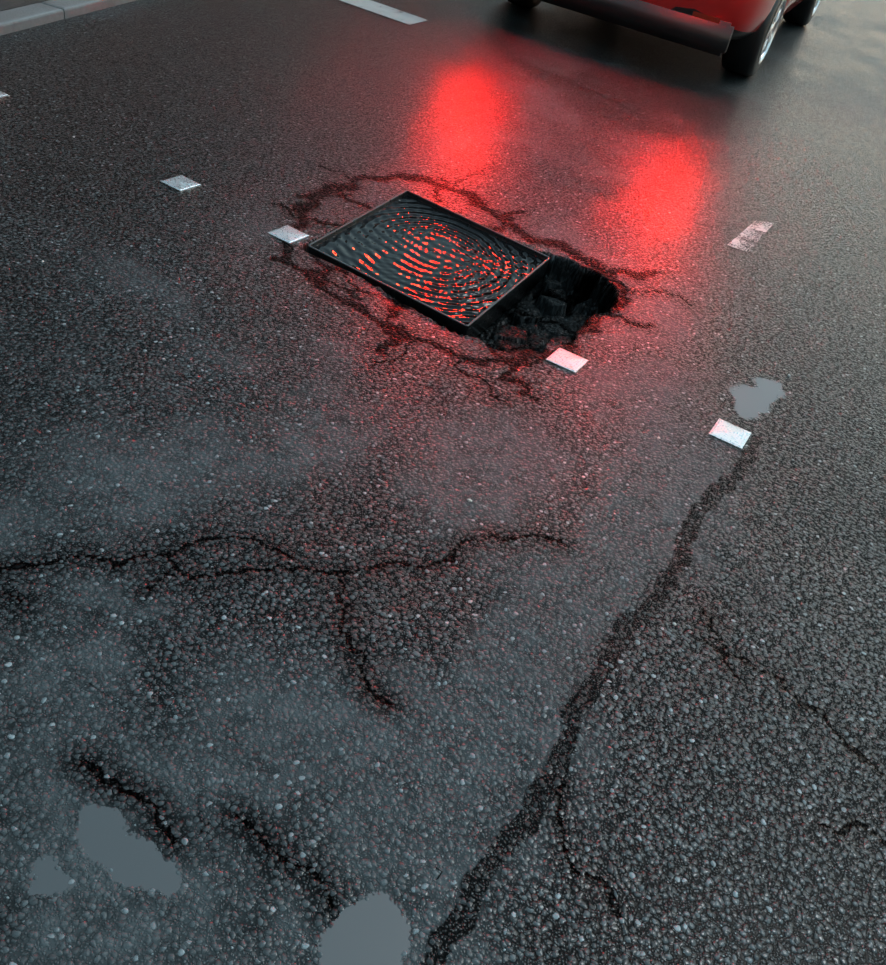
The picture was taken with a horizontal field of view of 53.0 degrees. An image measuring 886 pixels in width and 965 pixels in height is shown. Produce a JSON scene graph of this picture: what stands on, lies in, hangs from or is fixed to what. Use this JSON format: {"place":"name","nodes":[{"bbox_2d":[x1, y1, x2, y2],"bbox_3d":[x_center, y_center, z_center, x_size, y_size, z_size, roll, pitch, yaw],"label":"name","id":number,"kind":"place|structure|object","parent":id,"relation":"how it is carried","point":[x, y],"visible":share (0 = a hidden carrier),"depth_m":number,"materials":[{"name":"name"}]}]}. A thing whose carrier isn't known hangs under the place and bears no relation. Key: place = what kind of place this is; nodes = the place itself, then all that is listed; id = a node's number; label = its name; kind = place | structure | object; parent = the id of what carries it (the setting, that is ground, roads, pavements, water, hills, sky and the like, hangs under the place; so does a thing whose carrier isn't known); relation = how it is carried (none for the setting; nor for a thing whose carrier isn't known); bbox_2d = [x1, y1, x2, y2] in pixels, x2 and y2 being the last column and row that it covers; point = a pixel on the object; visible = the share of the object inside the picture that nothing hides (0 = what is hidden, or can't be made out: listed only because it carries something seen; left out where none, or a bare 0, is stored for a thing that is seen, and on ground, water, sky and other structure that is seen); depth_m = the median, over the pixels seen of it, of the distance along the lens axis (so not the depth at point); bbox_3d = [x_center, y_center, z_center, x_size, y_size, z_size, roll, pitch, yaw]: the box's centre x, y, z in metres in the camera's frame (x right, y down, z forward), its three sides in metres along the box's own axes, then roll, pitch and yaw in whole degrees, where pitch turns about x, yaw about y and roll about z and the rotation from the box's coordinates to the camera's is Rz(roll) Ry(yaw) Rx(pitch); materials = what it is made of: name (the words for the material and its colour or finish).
{"place":"outdoors","nodes":[
{"label":"outdoors","id":0,"kind":"place"},
{"bbox_2d":[0,0,45,10],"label":"pavement","id":1,"kind":"structure","parent":0,"point":[6,4],"depth_m":4.65,"materials":[{"name":"grey concrete"}]},
{"bbox_2d":[41,136,790,625],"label":"pebbles","id":2,"kind":"object","parent":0,"point":[563,462],"visible":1,"depth_m":2.54,"materials":[{"name":"grey stone"}]},
{"bbox_2d":[0,0,885,964],"bbox_3d":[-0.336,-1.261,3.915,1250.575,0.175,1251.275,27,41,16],"label":"road","id":3,"kind":"structure","parent":0,"point":[310,654],"depth_m":2.31,"materials":[{"name":"grey asphalt"}]},
{"bbox_2d":[0,91,9,97],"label":"crossing stud","id":4,"kind":"object","parent":3,"relation":"on","point":[2,94],"visible":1,"depth_m":3.82,"materials":[{"name":"silver metal"}]},
{"bbox_2d":[0,0,136,35],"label":"kerb","id":5,"kind":"structure","parent":3,"relation":"on","point":[28,16],"depth_m":4.66,"materials":[{"name":"concrete"}]},
{"bbox_2d":[160,175,201,191],"bbox_3d":[-1.025,-1.171,3.473,0.110,0.010,0.110,30,42,20],"label":"crossing stud","id":6,"kind":"object","parent":3,"relation":"on","point":[180,183],"visible":1,"depth_m":3.46,"materials":[{"name":"silver metal"}]},
{"bbox_2d":[268,225,308,243],"bbox_3d":[-0.578,-0.930,3.326,0.110,0.010,0.110,29,42,20],"label":"crossing stud","id":7,"kind":"object","parent":3,"relation":"on","point":[288,234],"visible":1,"depth_m":3.32,"materials":[{"name":"silver metal"}]},
{"bbox_2d":[340,0,426,24],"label":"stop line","id":8,"kind":"object","parent":3,"relation":"on","point":[383,10],"visible":1,"depth_m":6.11,"materials":[{"name":"paint"}]},
{"bbox_2d":[308,190,549,337],"bbox_3d":[-0.043,-0.857,3.470,0.700,0.105,0.700,29,44,15],"label":"manhole tray","id":9,"kind":"object","parent":3,"relation":"on","point":[452,271],"visible":0.94,"depth_m":3.42,"materials":[{"name":"black metal"}]},
{"bbox_2d":[546,348,587,372],"bbox_3d":[0.417,-0.411,2.981,0.110,0.010,0.110,28,40,18],"label":"crossing stud","id":10,"kind":"object","parent":3,"relation":"on","point":[567,360],"visible":1,"depth_m":2.97,"materials":[{"name":"silver metal"}]},
{"bbox_2d":[508,0,819,75],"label":"car","id":11,"kind":"object","parent":3,"relation":"on","point":[738,35],"visible":1,"depth_m":5.93,"materials":[{"name":"red paint"}]},
{"bbox_2d":[709,418,750,448],"bbox_3d":[0.910,-0.156,2.813,0.110,0.010,0.110,28,42,18],"label":"crossing stud","id":12,"kind":"object","parent":3,"relation":"on","point":[731,434],"visible":1,"depth_m":2.81,"materials":[{"name":"silver metal"}]},
{"bbox_2d":[728,220,772,250],"bbox_3d":[1.448,-1.168,4.166,0.098,0.001,0.496,28,42,17],"label":"worn mark","id":13,"kind":"object","parent":3,"relation":"on","point":[748,228],"visible":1,"depth_m":4.16,"materials":[{"name":"paint"}]}
]}

